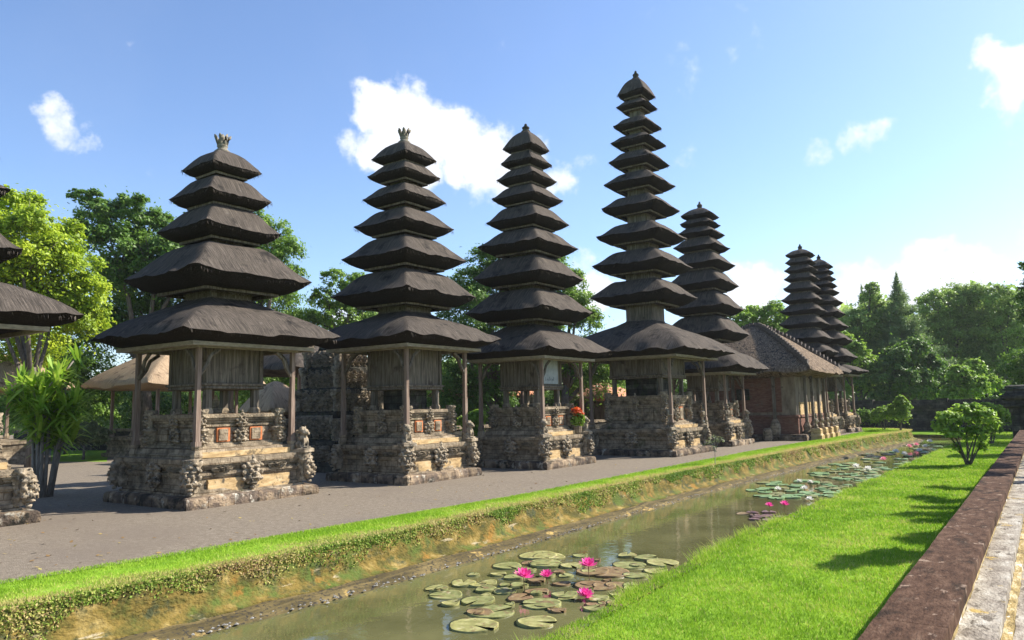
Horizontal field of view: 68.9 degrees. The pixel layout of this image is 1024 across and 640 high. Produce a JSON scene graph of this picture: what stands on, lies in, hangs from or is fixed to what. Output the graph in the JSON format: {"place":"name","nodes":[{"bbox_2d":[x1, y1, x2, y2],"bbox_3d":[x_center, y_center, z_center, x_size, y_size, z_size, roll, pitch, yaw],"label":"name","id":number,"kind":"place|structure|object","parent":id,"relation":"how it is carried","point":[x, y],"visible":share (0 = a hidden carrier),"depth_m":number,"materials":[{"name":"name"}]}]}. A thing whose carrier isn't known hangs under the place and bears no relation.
{"place":"outdoors","nodes":[
{"label":"outdoors","id":0,"kind":"place"},
{"bbox_2d":[51,450,107,461],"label":"lawn","id":1,"kind":"structure","parent":0,"point":[91,456],"depth_m":36.15,"materials":[{"name":"plant"}]},
{"bbox_2d":[0,333,130,453],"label":"background shrub","id":2,"kind":"object","parent":1,"relation":"on","point":[100,397],"visible":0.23,"depth_m":38.71,"materials":[{"name":"green plant"}]},
{"bbox_2d":[64,420,112,459],"bbox_3d":[-19.386,5.490,33.949,2.328,1.928,1.572,-2,-7,7],"label":"background shrub","id":3,"kind":"object","parent":1,"relation":"on","point":[100,435],"visible":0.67,"depth_m":33.73,"materials":[{"name":"green plant"}]},
{"bbox_2d":[89,133,337,510],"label":"shrine tower","id":4,"kind":"structure","parent":0,"point":[217,329],"depth_m":17.59,"materials":[{"name":"stone"}]},
{"bbox_2d":[292,426,313,452],"bbox_3d":[-5.186,2.942,18.457,0.431,0.642,0.424,-3,-7,18],"label":"guardian statue","id":5,"kind":"object","parent":4,"relation":"on","point":[302,443],"visible":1,"depth_m":18.37,"materials":[{"name":"grey stone"}]},
{"bbox_2d":[263,346,367,390],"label":"dark pavilion","id":6,"kind":"structure","parent":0,"point":[273,366],"depth_m":30.48,"materials":[{"name":"stone"}]},
{"bbox_2d":[0,431,862,582],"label":"path","id":7,"kind":"structure","parent":0,"point":[81,487],"depth_m":15.36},
{"bbox_2d":[0,354,74,463],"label":"pavilion","id":8,"kind":"structure","parent":7,"relation":"on","point":[13,450],"depth_m":32.39,"materials":[{"name":"stone"}]},
{"bbox_2d":[0,154,85,526],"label":"shrine tower","id":9,"kind":"structure","parent":7,"relation":"on","point":[24,311],"depth_m":14.31,"materials":[{"name":"stone"}]},
{"bbox_2d":[0,341,99,497],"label":"strap leaf plant","id":10,"kind":"object","parent":7,"relation":"on","point":[44,408],"visible":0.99,"depth_m":18.75,"materials":[{"name":"green plant"}]},
{"bbox_2d":[0,183,134,467],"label":"yellow green tree","id":11,"kind":"object","parent":7,"relation":"on","point":[47,251],"visible":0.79,"depth_m":30.80,"materials":[{"name":"green plant"}]},
{"bbox_2d":[12,428,130,450],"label":"wall","id":12,"kind":"structure","parent":7,"relation":"on","point":[125,431],"depth_m":42.42,"materials":[{"name":"stone"}]},
{"bbox_2d":[65,185,257,434],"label":"dark tree","id":13,"kind":"object","parent":7,"relation":"on","point":[136,248],"visible":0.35,"depth_m":40.06,"materials":[{"name":"green plant"}]},
{"bbox_2d":[97,391,243,428],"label":"background shrub","id":14,"kind":"object","parent":7,"relation":"on","point":[166,397],"visible":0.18,"depth_m":45.49,"materials":[{"name":"green plant"}]},
{"bbox_2d":[82,354,265,457],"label":"straw pavilion","id":15,"kind":"structure","parent":7,"relation":"on","point":[120,377],"depth_m":34.70,"materials":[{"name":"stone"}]},
{"bbox_2d":[216,377,296,410],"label":"background shrub","id":16,"kind":"object","parent":7,"relation":"on","point":[282,380],"visible":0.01,"depth_m":45.61,"materials":[{"name":"green plant"}]},
{"bbox_2d":[238,381,288,418],"bbox_3d":[-8.743,3.842,27.509,1.978,3.145,1.943,-6,-8,35],"label":"shrine","id":17,"kind":"object","parent":7,"relation":"on","point":[274,394],"visible":0.27,"depth_m":27.02,"materials":[{"name":"stone"}]},
{"bbox_2d":[252,208,317,325],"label":"green tree","id":18,"kind":"object","parent":7,"relation":"on","point":[279,249],"visible":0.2,"depth_m":42.73,"materials":[{"name":"green plant"}]},
{"bbox_2d":[281,346,383,472],"bbox_3d":[-6.131,3.027,26.525,3.599,4.476,3.590,-6,-8,35],"label":"carved shrine","id":19,"kind":"object","parent":7,"relation":"on","point":[318,405],"visible":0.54,"depth_m":25.73,"materials":[{"name":"stone"}]},
{"bbox_2d":[299,263,378,330],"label":"loose tree","id":20,"kind":"object","parent":7,"relation":"on","point":[327,320],"visible":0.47,"depth_m":44.21,"materials":[{"name":"green plant"}]},
{"bbox_2d":[1,453,710,569],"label":"fallen leaves","id":21,"kind":"object","parent":7,"relation":"on","point":[71,541],"visible":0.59,"depth_m":12.52,"materials":[{"name":"plant"}]},
{"bbox_2d":[316,127,501,485],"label":"shrine tower","id":22,"kind":"structure","parent":7,"relation":"on","point":[404,339],"depth_m":21.76,"materials":[{"name":"stone"}]},
{"bbox_2d":[397,423,416,446],"bbox_3d":[-2.862,3.125,20.308,0.404,0.611,0.410,4,-8,-37],"label":"guardian statue","id":23,"kind":"object","parent":22,"relation":"on","point":[406,440],"visible":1,"depth_m":20.21,"materials":[{"name":"grey stone"}]},
{"bbox_2d":[461,420,477,441],"bbox_3d":[-1.308,3.329,22.480,0.431,0.642,0.424,-4,-7,24],"label":"guardian statue","id":24,"kind":"object","parent":22,"relation":"on","point":[469,436],"visible":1,"depth_m":22.38,"materials":[{"name":"grey stone"}]},
{"bbox_2d":[383,362,461,424],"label":"background shrub","id":25,"kind":"object","parent":7,"relation":"on","point":[428,398],"visible":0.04,"depth_m":45.34,"materials":[{"name":"green plant"}]},
{"bbox_2d":[456,409,487,435],"bbox_3d":[-1.830,5.012,33.966,1.545,2.204,1.169,-2,-7,12],"label":"background shrub","id":26,"kind":"object","parent":7,"relation":"on","point":[473,415],"visible":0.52,"depth_m":33.79,"materials":[{"name":"green plant"}]},
{"bbox_2d":[430,383,533,425],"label":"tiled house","id":27,"kind":"structure","parent":7,"relation":"on","point":[517,396],"depth_m":46.16,"materials":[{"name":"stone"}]},
{"bbox_2d":[427,243,587,425],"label":"dark tree","id":28,"kind":"object","parent":7,"relation":"on","point":[492,394],"visible":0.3,"depth_m":41.82,"materials":[{"name":"green plant"}]},
{"bbox_2d":[453,419,606,435],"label":"wall","id":29,"kind":"structure","parent":7,"relation":"on","point":[598,424],"depth_m":44.78,"materials":[{"name":"stone"}]},
{"bbox_2d":[516,386,589,414],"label":"background shrub","id":30,"kind":"object","parent":7,"relation":"on","point":[551,399],"visible":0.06,"depth_m":48.86,"materials":[{"name":"green plant"}]},
{"bbox_2d":[548,256,625,417],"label":"green tree","id":31,"kind":"object","parent":7,"relation":"on","point":[602,371],"visible":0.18,"depth_m":44.42,"materials":[{"name":"green plant"}]},
{"bbox_2d":[574,383,625,419],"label":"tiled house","id":32,"kind":"structure","parent":7,"relation":"on","point":[599,412],"depth_m":48.62,"materials":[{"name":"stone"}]},
{"bbox_2d":[617,380,686,394],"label":"background shrub","id":33,"kind":"object","parent":7,"relation":"on","point":[677,388],"visible":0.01,"depth_m":54.04,"materials":[{"name":"green plant"}]},
{"bbox_2d":[665,202,768,446],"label":"shrine tower","id":34,"kind":"structure","parent":7,"relation":"on","point":[706,282],"depth_m":36.02,"materials":[{"name":"stone"}]},
{"bbox_2d":[721,403,733,423],"bbox_3d":[9.975,4.346,34.575,0.404,0.952,0.410,4,-8,-37],"label":"guardian statue","id":35,"kind":"object","parent":34,"relation":"on","point":[727,414],"visible":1,"depth_m":34.48,"materials":[{"name":"grey stone"}]},
{"bbox_2d":[677,322,842,440],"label":"brick pavilion","id":36,"kind":"structure","parent":7,"relation":"on","point":[783,399],"depth_m":39.51,"materials":[{"name":"brick"}]},
{"bbox_2d":[763,428,772,440],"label":"stone block","id":37,"kind":"structure","parent":7,"relation":"on","point":[767,434],"depth_m":38.26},
{"bbox_2d":[779,244,851,433],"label":"shrine tower","id":38,"kind":"structure","parent":7,"relation":"on","point":[804,323],"depth_m":45.37,"materials":[{"name":"stone"}]},
{"bbox_2d":[810,413,824,439],"bbox_3d":[15.646,5.485,38.344,0.633,1.393,0.638,-6,-8,35],"label":"stair guardian","id":39,"kind":"object","parent":7,"relation":"on","point":[816,432],"visible":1,"depth_m":38.13,"materials":[{"name":"yellow stone"}]},
{"bbox_2d":[819,413,829,437],"bbox_3d":[16.343,5.584,39.317,0.633,1.393,0.638,-6,-8,35],"label":"stair guardian","id":40,"kind":"object","parent":7,"relation":"on","point":[826,432],"visible":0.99,"depth_m":39.20,"materials":[{"name":"yellow stone"}]},
{"bbox_2d":[825,412,834,436],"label":"stair guardian","id":41,"kind":"object","parent":7,"relation":"on","point":[831,432],"visible":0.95,"depth_m":40.16,"materials":[{"name":"yellow stone"}]},
{"bbox_2d":[830,412,839,436],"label":"stair guardian","id":42,"kind":"object","parent":7,"relation":"on","point":[836,431],"visible":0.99,"depth_m":41.13,"materials":[{"name":"yellow stone"}]},
{"bbox_2d":[812,254,868,432],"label":"shrine tower","id":43,"kind":"structure","parent":7,"relation":"on","point":[831,316],"depth_m":48.03,"materials":[{"name":"stone"}]},
{"bbox_2d":[0,427,916,639],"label":"canal bank","id":44,"kind":"structure","parent":0,"point":[121,617],"depth_m":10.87,"materials":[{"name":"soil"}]},
{"bbox_2d":[0,430,863,611],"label":"grass strip","id":45,"kind":"object","parent":44,"relation":"on","point":[70,585],"depth_m":9.72,"materials":[{"name":"plant"}]},
{"bbox_2d":[869,405,895,428],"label":"shrub","id":46,"kind":"object","parent":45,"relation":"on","point":[876,414],"visible":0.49,"depth_m":47.50,"materials":[{"name":"green plant"}]},
{"bbox_2d":[882,394,913,429],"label":"shrub","id":47,"kind":"object","parent":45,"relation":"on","point":[899,408],"visible":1,"depth_m":45.78,"materials":[{"name":"green plant"}]},
{"bbox_2d":[0,428,912,639],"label":"creeping plants","id":48,"kind":"object","parent":44,"relation":"on","point":[92,594],"visible":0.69,"depth_m":11.37,"materials":[{"name":"plant"}]},
{"bbox_2d":[118,439,922,639],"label":"canal ledge","id":49,"kind":"object","parent":44,"relation":"attached to","point":[245,615],"visible":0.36,"depth_m":11.78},
{"bbox_2d":[167,440,923,639],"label":"pebbles","id":50,"kind":"object","parent":49,"relation":"on","point":[333,595],"visible":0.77,"depth_m":12.79,"materials":[{"name":"stone"}]},
{"bbox_2d":[0,0,1023,397],"label":"sky","id":51,"kind":"structure","parent":0,"point":[879,139],"materials":[{"name":"blue"}]},
{"bbox_2d":[448,124,610,469],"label":"shrine tower","id":52,"kind":"structure","parent":0,"point":[529,309],"depth_m":25.64,"materials":[{"name":"stone"}]},
{"bbox_2d":[535,418,551,437],"bbox_3d":[1.023,3.496,24.188,0.404,0.611,0.409,4,-8,-37],"label":"guardian statue","id":53,"kind":"object","parent":52,"relation":"on","point":[543,431],"visible":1,"depth_m":24.08,"materials":[{"name":"grey stone"}]},
{"bbox_2d":[570,407,584,433],"bbox_3d":[2.278,3.507,26.095,0.582,0.951,0.574,-6,-8,35],"label":"flowering plant","id":54,"kind":"object","parent":52,"relation":"on","point":[577,417],"visible":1,"depth_m":26.01,"materials":[{"name":"green plant"}]},
{"bbox_2d":[581,416,591,433],"bbox_3d":[2.567,3.699,26.347,0.431,0.642,0.424,-4,-7,24],"label":"guardian statue","id":55,"kind":"object","parent":52,"relation":"on","point":[585,429],"visible":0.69,"depth_m":26.22,"materials":[{"name":"grey stone"}]},
{"bbox_2d":[189,437,962,639],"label":"water","id":56,"kind":"structure","parent":0,"point":[409,609],"depth_m":11.88,"materials":[{"name":"liquid"}]},
{"bbox_2d":[428,590,461,599],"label":"lily pad","id":57,"kind":"object","parent":56,"relation":"on","point":[448,594],"visible":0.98,"depth_m":10.56,"materials":[{"name":"plant"}]},
{"bbox_2d":[441,600,459,606],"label":"lily pad","id":58,"kind":"object","parent":56,"relation":"on","point":[448,603],"visible":1,"depth_m":10.02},
{"bbox_2d":[451,579,475,587],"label":"lily pad","id":59,"kind":"object","parent":56,"relation":"on","point":[458,583],"visible":1,"depth_m":11.15,"materials":[{"name":"plant"}]},
{"bbox_2d":[449,618,498,633],"bbox_3d":[-0.467,3.710,9.065,0.600,0.041,0.638,5,-10,-43],"label":"lily pad","id":60,"kind":"object","parent":56,"relation":"on","point":[464,625],"visible":1,"depth_m":9.05,"materials":[{"name":"plant"}]},
{"bbox_2d":[460,595,494,605],"bbox_3d":[-0.458,3.830,10.197,0.458,0.042,0.506,-6,-8,29],"label":"lily pad","id":61,"kind":"object","parent":56,"relation":"on","point":[483,600],"visible":1,"depth_m":10.16,"materials":[{"name":"plant"}]},
{"bbox_2d":[475,585,495,592],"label":"lily pad","id":62,"kind":"object","parent":56,"relation":"on","point":[486,588],"visible":0.99,"depth_m":10.77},
{"bbox_2d":[467,604,514,618],"bbox_3d":[-0.261,3.775,9.634,0.618,0.042,0.585,1,-7,-21],"label":"lily pad","id":63,"kind":"object","parent":56,"relation":"on","point":[498,614],"visible":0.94,"depth_m":9.59,"materials":[{"name":"plant"}]},
{"bbox_2d":[493,587,516,594],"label":"lily pad","id":64,"kind":"object","parent":56,"relation":"on","point":[499,591],"visible":0.98,"depth_m":10.65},
{"bbox_2d":[492,562,521,569],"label":"lily pad","id":65,"kind":"object","parent":56,"relation":"on","point":[503,565],"visible":0.98,"depth_m":12.40,"materials":[{"name":"plant"}]},
{"bbox_2d":[503,574,524,580],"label":"lily pad","id":66,"kind":"object","parent":56,"relation":"on","point":[511,577],"visible":0.87,"depth_m":11.49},
{"bbox_2d":[507,593,532,602],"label":"lily pad","id":67,"kind":"object","parent":56,"relation":"on","point":[517,597],"visible":0.98,"depth_m":10.28,"materials":[{"name":"plant"}]},
{"bbox_2d":[515,567,533,589],"bbox_3d":[0.183,3.766,10.783,0.303,0.378,0.297,-6,-8,35],"label":"water lily","id":68,"kind":"object","parent":56,"relation":"on","point":[525,572],"visible":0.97,"depth_m":10.77,"materials":[{"name":"pink plant"}]},
{"bbox_2d":[516,615,556,628],"bbox_3d":[0.292,3.701,9.147,0.497,0.041,0.509,-2,-7,17],"label":"lily pad","id":69,"kind":"object","parent":56,"relation":"on","point":[530,622],"visible":1,"depth_m":9.14,"materials":[{"name":"plant"}]},
{"bbox_2d":[518,551,556,559],"bbox_3d":[0.456,4.159,13.185,0.693,0.042,0.661,1,-7,-23],"label":"lily pad","id":70,"kind":"object","parent":56,"relation":"on","point":[528,555],"visible":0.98,"depth_m":13.18,"materials":[{"name":"plant"}]},
{"bbox_2d":[522,598,561,609],"bbox_3d":[0.397,3.791,9.971,0.535,0.041,0.512,-2,-6,-3],"label":"lily pad","id":71,"kind":"object","parent":56,"relation":"on","point":[556,603],"visible":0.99,"depth_m":9.92,"materials":[{"name":"plant"}]},
{"bbox_2d":[529,559,561,568],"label":"lily pad","id":72,"kind":"object","parent":56,"relation":"on","point":[556,564],"visible":0.97,"depth_m":12.45,"materials":[{"name":"plant"}]},
{"bbox_2d":[533,552,564,559],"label":"lily pad","id":73,"kind":"object","parent":56,"relation":"on","point":[559,556],"visible":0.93,"depth_m":13.06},
{"bbox_2d":[551,591,577,598],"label":"lily pad","id":74,"kind":"object","parent":56,"relation":"on","point":[570,594],"visible":0.99,"depth_m":10.41,"materials":[{"name":"plant"}]},
{"bbox_2d":[560,562,581,568],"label":"lily pad","id":75,"kind":"object","parent":56,"relation":"on","point":[567,565],"visible":0.93,"depth_m":12.26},
{"bbox_2d":[579,557,596,579],"bbox_3d":[1.157,3.794,11.279,0.300,0.399,0.291,-6,-8,35],"label":"water lily","id":76,"kind":"object","parent":56,"relation":"on","point":[588,561],"visible":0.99,"depth_m":11.27,"materials":[{"name":"pink plant"}]},
{"bbox_2d":[576,568,608,575],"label":"lily pad","id":77,"kind":"object","parent":56,"relation":"on","point":[595,572],"visible":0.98,"depth_m":11.70,"materials":[{"name":"plant"}]},
{"bbox_2d":[582,605,602,611],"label":"lily pad","id":78,"kind":"object","parent":56,"relation":"on","point":[590,608],"visible":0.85,"depth_m":9.66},
{"bbox_2d":[574,580,615,590],"bbox_3d":[1.235,3.898,10.949,0.617,0.041,0.613,-3,-8,25],"label":"lily pad","id":79,"kind":"object","parent":56,"relation":"on","point":[577,585],"visible":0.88,"depth_m":10.87,"materials":[{"name":"plant"}]},
{"bbox_2d":[585,595,608,601],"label":"lily pad","id":80,"kind":"object","parent":56,"relation":"on","point":[598,598],"visible":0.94,"depth_m":10.13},
{"bbox_2d":[577,587,593,597],"bbox_3d":[1.010,3.714,10.182,0.240,0.122,0.252,-6,-8,35],"label":"water lily","id":81,"kind":"object","parent":80,"relation":"on","point":[586,592],"visible":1,"depth_m":10.18,"materials":[{"name":"pink plant"}]},
{"bbox_2d":[592,566,629,577],"bbox_3d":[1.509,3.974,11.748,0.652,0.042,0.669,3,-7,-38],"label":"lily pad","id":82,"kind":"object","parent":56,"relation":"on","point":[614,573],"visible":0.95,"depth_m":11.70,"materials":[{"name":"plant"}]},
{"bbox_2d":[612,561,645,568],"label":"lily pad","id":83,"kind":"object","parent":56,"relation":"on","point":[623,564],"visible":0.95,"depth_m":12.25,"materials":[{"name":"plant"}]},
{"bbox_2d":[623,572,648,578],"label":"lily pad","id":84,"kind":"object","parent":56,"relation":"on","point":[635,575],"visible":0.92,"depth_m":11.51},
{"bbox_2d":[634,554,657,560],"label":"lily pad","id":85,"kind":"object","parent":56,"relation":"on","point":[643,557],"visible":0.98,"depth_m":12.84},
{"bbox_2d":[646,558,678,566],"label":"lily pad","id":86,"kind":"object","parent":56,"relation":"on","point":[659,562],"visible":0.98,"depth_m":12.39,"materials":[{"name":"plant"}]},
{"bbox_2d":[583,71,736,456],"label":"shrine tower","id":87,"kind":"structure","parent":0,"point":[649,348],"depth_m":30.74,"materials":[{"name":"stone"}]},
{"bbox_2d":[661,399,679,429],"bbox_3d":[6.119,3.636,28.838,0.508,1.202,0.522,4,-8,-37],"label":"guardian statue","id":88,"kind":"object","parent":87,"relation":"on","point":[667,427],"visible":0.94,"depth_m":28.70,"materials":[{"name":"grey stone"}]},
{"bbox_2d":[698,403,707,426],"bbox_3d":[8.053,4.007,31.525,0.431,1.001,0.424,-4,-7,24],"label":"guardian statue","id":89,"kind":"object","parent":87,"relation":"on","point":[702,421],"visible":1,"depth_m":31.39,"materials":[{"name":"grey stone"}]},
{"bbox_2d":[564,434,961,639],"bbox_3d":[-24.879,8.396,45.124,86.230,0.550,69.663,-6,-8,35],"label":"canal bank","id":90,"kind":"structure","parent":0,"point":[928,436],"depth_m":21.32,"materials":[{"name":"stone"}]},
{"bbox_2d":[514,431,1012,639],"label":"lawn","id":91,"kind":"structure","parent":0,"point":[758,583],"depth_m":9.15,"materials":[{"name":"plant"}]},
{"bbox_2d":[850,407,880,427],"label":"background shrub","id":92,"kind":"object","parent":91,"relation":"on","point":[863,414],"visible":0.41,"depth_m":53.74,"materials":[{"name":"green plant"}]},
{"bbox_2d":[930,398,1002,464],"bbox_3d":[15.656,3.878,25.704,2.504,2.405,1.383,-1,-7,1],"label":"garden bush","id":93,"kind":"object","parent":91,"relation":"on","point":[974,412],"visible":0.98,"depth_m":25.54,"materials":[{"name":"green plant"}]},
{"bbox_2d":[971,399,1011,443],"bbox_3d":[23.768,5.071,37.065,2.392,2.306,1.879,2,-7,-24],"label":"garden bush","id":94,"kind":"object","parent":91,"relation":"on","point":[1000,409],"visible":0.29,"depth_m":36.56,"materials":[{"name":"green plant"}]},
{"bbox_2d":[1001,384,1023,437],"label":"gate pier","id":95,"kind":"structure","parent":91,"relation":"on","point":[1012,396],"depth_m":29.97,"materials":[{"name":"stone"}]},
{"label":"pavement","id":96,"kind":"structure","parent":0,"visible":0},
{"bbox_2d":[858,430,1023,639],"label":"boundary wall","id":97,"kind":"structure","parent":96,"relation":"on","point":[963,579],"depth_m":5.31,"materials":[{"name":"brown stone"}]},
{"bbox_2d":[992,345,1023,387],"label":"hedge tree","id":98,"kind":"object","parent":96,"relation":"on","point":[1018,377],"visible":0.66,"depth_m":44.06,"materials":[{"name":"green plant"}]},
{"bbox_2d":[1005,261,1023,370],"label":"dark tree","id":99,"kind":"object","parent":96,"relation":"on","point":[1018,296],"visible":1,"depth_m":38.19,"materials":[{"name":"green plant"}]},
{"label":"lawn","id":100,"kind":"structure","parent":0,"visible":0},
{"bbox_2d":[0,280,1018,434],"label":"wood","id":101,"kind":"object","parent":100,"relation":"on","point":[843,308],"visible":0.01,"depth_m":85.29,"materials":[{"name":"green plant"}]},
{"bbox_2d":[729,299,788,333],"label":"green tree","id":102,"kind":"object","parent":100,"relation":"on","point":[750,314],"visible":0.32,"depth_m":61.91,"materials":[{"name":"green plant"}]},
{"bbox_2d":[841,330,884,400],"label":"tree","id":103,"kind":"object","parent":100,"relation":"on","point":[854,347],"visible":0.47,"depth_m":63.69,"materials":[{"name":"green plant"}]},
{"bbox_2d":[836,281,918,398],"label":"tree","id":104,"kind":"object","parent":100,"relation":"on","point":[862,317],"visible":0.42,"depth_m":69.70,"materials":[{"name":"green plant"}]},
{"bbox_2d":[865,332,952,400],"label":"tree","id":105,"kind":"object","parent":100,"relation":"on","point":[906,366],"visible":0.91,"depth_m":61.51,"materials":[{"name":"green plant"}]},
{"bbox_2d":[865,272,958,393],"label":"conifer","id":106,"kind":"object","parent":100,"relation":"on","point":[900,309],"visible":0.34,"depth_m":68.47,"materials":[{"name":"green plant"}]},
{"bbox_2d":[850,398,1012,431],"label":"wall","id":107,"kind":"structure","parent":100,"relation":"on","point":[923,412],"depth_m":53.16,"materials":[{"name":"stone"}]},
{"bbox_2d":[912,272,1017,375],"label":"tree","id":108,"kind":"object","parent":100,"relation":"on","point":[948,305],"visible":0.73,"depth_m":73.78,"materials":[{"name":"green plant"}]},
{"bbox_2d":[936,357,1003,398],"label":"tree","id":109,"kind":"object","parent":100,"relation":"on","point":[965,378],"visible":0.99,"depth_m":55.67,"materials":[{"name":"green plant"}]},
{"bbox_2d":[916,352,1023,399],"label":"tree","id":110,"kind":"object","parent":100,"relation":"on","point":[1001,390],"visible":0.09,"depth_m":65.86,"materials":[{"name":"green plant"}]},
{"bbox_2d":[949,275,1023,379],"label":"tree","id":111,"kind":"object","parent":100,"relation":"on","point":[1005,304],"visible":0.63,"depth_m":72.37,"materials":[{"name":"green plant"}]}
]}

